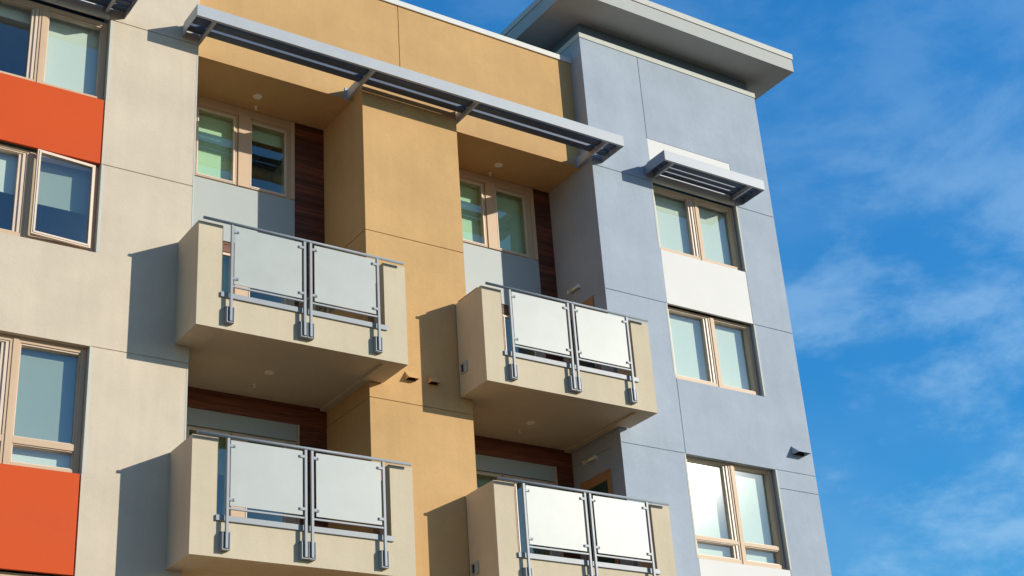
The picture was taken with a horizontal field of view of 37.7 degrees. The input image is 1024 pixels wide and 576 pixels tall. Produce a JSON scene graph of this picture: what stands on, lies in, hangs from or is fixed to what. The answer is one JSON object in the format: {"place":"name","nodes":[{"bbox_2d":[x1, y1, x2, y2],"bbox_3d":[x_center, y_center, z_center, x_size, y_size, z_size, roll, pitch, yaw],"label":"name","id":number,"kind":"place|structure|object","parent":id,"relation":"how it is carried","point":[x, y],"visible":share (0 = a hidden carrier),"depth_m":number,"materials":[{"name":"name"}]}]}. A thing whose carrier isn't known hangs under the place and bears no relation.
{"place":"outdoors","nodes":[
{"label":"outdoors","id":0,"kind":"place"},
{"bbox_2d":[0,0,831,575],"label":"apartment building","id":1,"kind":"structure","parent":0,"point":[186,226],"depth_m":25.16,"materials":[{"name":"beige paint"}]},
{"bbox_2d":[0,572,41,575],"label":"window","id":2,"kind":"structure","parent":1,"relation":"in","point":[1,573],"depth_m":19.75,"materials":[{"name":"beige glass"}]},
{"bbox_2d":[0,334,92,473],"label":"window","id":3,"kind":"structure","parent":1,"relation":"in","point":[42,383],"depth_m":21.05,"materials":[{"name":"clear glass"}]},
{"bbox_2d":[0,144,103,251],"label":"window","id":4,"kind":"structure","parent":1,"relation":"in","point":[45,178],"depth_m":22.42,"materials":[{"name":"beige glass"}]},
{"bbox_2d":[0,0,112,99],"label":"window","id":5,"kind":"structure","parent":1,"relation":"in","point":[66,50],"depth_m":23.65,"materials":[{"name":"clear glass"}]},
{"bbox_2d":[85,0,137,18],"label":"sunshade","id":6,"kind":"object","parent":1,"relation":"attached to","point":[125,6],"visible":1,"depth_m":24.07,"materials":[{"name":"silver metal"}]},
{"bbox_2d":[186,425,296,523],"bbox_3d":[-4.301,3.466,23.608,1.965,2.550,0.187,13,-31,-31],"label":"window","id":7,"kind":"structure","parent":1,"relation":"in","point":[190,430],"depth_m":23.89,"materials":[{"name":"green glass"}]},
{"bbox_2d":[194,96,294,199],"bbox_3d":[-4.744,-2.440,26.498,1.930,1.661,0.187,13,-31,-31],"label":"window","id":8,"kind":"structure","parent":1,"relation":"in","point":[225,133],"depth_m":26.45,"materials":[{"name":"green glass"}]},
{"bbox_2d":[253,94,261,98],"bbox_3d":[-4.497,-3.381,26.505,0.164,0.012,0.164,13,-31,-31],"label":"downlight","id":9,"kind":"object","parent":1,"relation":"attached to","point":[257,96],"visible":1,"depth_m":26.50,"materials":[{"name":"white glass"}]},
{"bbox_2d":[222,252,294,305],"bbox_3d":[-4.532,0.482,25.063,1.930,2.335,0.187,13,-31,-31],"label":"window","id":10,"kind":"structure","parent":1,"relation":"in","point":[226,256],"depth_m":25.30,"materials":[{"name":"beige glass"}]},
{"bbox_2d":[264,370,274,374],"bbox_3d":[-3.820,1.336,23.619,0.164,0.012,0.164,13,-31,-31],"label":"downlight","id":11,"kind":"object","parent":1,"relation":"attached to","point":[269,372],"visible":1,"depth_m":23.61,"materials":[{"name":"white glass"}]},
{"bbox_2d":[299,297,336,312],"bbox_3d":[-3.049,0.585,23.604,0.600,0.726,0.600,13,-31,-31],"label":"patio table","id":12,"kind":"object","parent":1,"relation":"on","point":[321,309],"visible":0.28,"depth_m":23.74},
{"bbox_2d":[182,4,623,167],"bbox_3d":[-1.767,-3.464,26.985,8.720,0.260,1.056,13,-31,-31],"label":"sunshade","id":13,"kind":"object","parent":1,"relation":"attached to","point":[204,22],"visible":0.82,"depth_m":26.54,"materials":[{"name":"silver metal"}]},
{"bbox_2d":[405,371,419,380],"bbox_3d":[-1.632,1.423,24.533,0.200,0.145,0.129,13,-31,-31],"label":"vent hood","id":14,"kind":"object","parent":1,"relation":"attached to","point":[411,376],"visible":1,"depth_m":24.53,"materials":[{"name":"yellow paint"}]},
{"bbox_2d":[427,376,440,384],"bbox_3d":[-1.281,1.506,24.753,0.185,0.145,0.129,13,-31,-31],"label":"vent hood","id":15,"kind":"object","parent":1,"relation":"attached to","point":[434,380],"visible":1,"depth_m":24.75,"materials":[{"name":"yellow paint"}]},
{"bbox_2d":[460,360,467,374],"bbox_3d":[-0.803,1.329,25.050,0.019,0.200,0.200,13,-31,-31],"label":"wall vent","id":16,"kind":"object","parent":1,"relation":"attached to","point":[463,367],"depth_m":25.04,"materials":[{"name":"grey metal"}]},
{"bbox_2d":[471,560,478,575],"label":"wall vent","id":17,"kind":"object","parent":1,"relation":"attached to","point":[475,568],"depth_m":23.53,"materials":[{"name":"grey metal"}]},
{"bbox_2d":[459,168,537,260],"bbox_3d":[-0.400,-1.422,29.212,1.995,1.661,0.187,13,-31,-31],"label":"window","id":18,"kind":"structure","parent":1,"relation":"in","point":[498,215],"depth_m":29.31,"materials":[{"name":"green glass"}]},
{"bbox_2d":[476,470,560,556],"bbox_3d":[0.016,4.477,26.306,1.965,2.550,0.187,13,-31,-31],"label":"window","id":19,"kind":"structure","parent":1,"relation":"in","point":[483,478],"depth_m":26.63,"materials":[{"name":"beige glass"}]},
{"bbox_2d":[502,313,545,357],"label":"window","id":20,"kind":"structure","parent":1,"relation":"in","point":[505,317],"depth_m":28.29,"materials":[{"name":"beige glass"}]},
{"bbox_2d":[526,421,534,424],"bbox_3d":[0.332,2.371,26.341,0.164,0.012,0.164,13,-31,-31],"label":"downlight","id":21,"kind":"object","parent":1,"relation":"attached to","point":[530,422],"visible":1,"depth_m":26.33,"materials":[{"name":"white glass"}]},
{"bbox_2d":[567,284,580,294],"bbox_3d":[1.191,0.025,28.737,0.084,0.070,0.345,13,-31,-31],"label":"wall light","id":22,"kind":"object","parent":1,"relation":"attached to","point":[573,289],"visible":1,"depth_m":28.70,"materials":[{"name":"silver glass"}]},
{"bbox_2d":[566,296,600,369],"bbox_3d":[1.336,1.423,27.990,0.074,2.450,0.900,13,-31,-31],"label":"door","id":23,"kind":"structure","parent":1,"relation":"in","point":[590,302],"depth_m":28.26,"materials":[{"name":"brown wood"}]},
{"bbox_2d":[582,455,597,464],"bbox_3d":[1.417,3.124,27.215,0.084,0.070,0.345,13,-31,-31],"label":"wall light","id":24,"kind":"object","parent":1,"relation":"attached to","point":[590,459],"visible":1,"depth_m":27.16,"materials":[{"name":"silver glass"}]},
{"bbox_2d":[580,469,619,563],"bbox_3d":[1.578,4.498,26.494,0.029,2.455,0.900,13,-31,-31],"label":"door","id":25,"kind":"structure","parent":1,"relation":"in","point":[602,482],"depth_m":26.78,"materials":[{"name":"brown wood"}]},
{"bbox_2d":[651,181,746,271],"bbox_3d":[3.679,-1.182,30.273,2.290,1.550,0.314,13,-31,-31],"label":"window","id":26,"kind":"structure","parent":1,"relation":"in","point":[686,225],"depth_m":30.44,"materials":[{"name":"beige glass"}]},
{"bbox_2d":[644,150,764,203],"bbox_3d":[3.906,-2.231,30.354,2.632,0.257,0.663,13,-31,-31],"label":"sunshade","id":27,"kind":"object","parent":1,"relation":"attached to","point":[733,185],"visible":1,"depth_m":30.24,"materials":[{"name":"silver metal"}]},
{"bbox_2d":[666,303,765,396],"bbox_3d":[3.855,1.234,29.087,2.290,1.605,0.314,13,-31,-31],"label":"window","id":28,"kind":"structure","parent":1,"relation":"in","point":[706,350],"depth_m":29.24,"materials":[{"name":"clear glass"}]},
{"bbox_2d":[684,453,791,569],"bbox_3d":[4.066,4.143,27.658,2.290,2.020,0.314,13,-31,-31],"label":"window","id":29,"kind":"structure","parent":1,"relation":"in","point":[734,514],"depth_m":27.80,"materials":[{"name":"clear glass"}]},
{"bbox_2d":[791,446,810,456],"bbox_3d":[5.596,3.130,29.016,0.320,0.170,0.199,13,-31,-31],"label":"vent hood","id":30,"kind":"object","parent":1,"relation":"attached to","point":[799,451],"visible":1,"depth_m":29.02,"materials":[{"name":"grey metal"}]},
{"bbox_2d":[399,0,1023,575],"label":"sky","id":31,"kind":"structure","parent":0,"point":[893,143],"materials":[{"name":"blue"}]}
]}

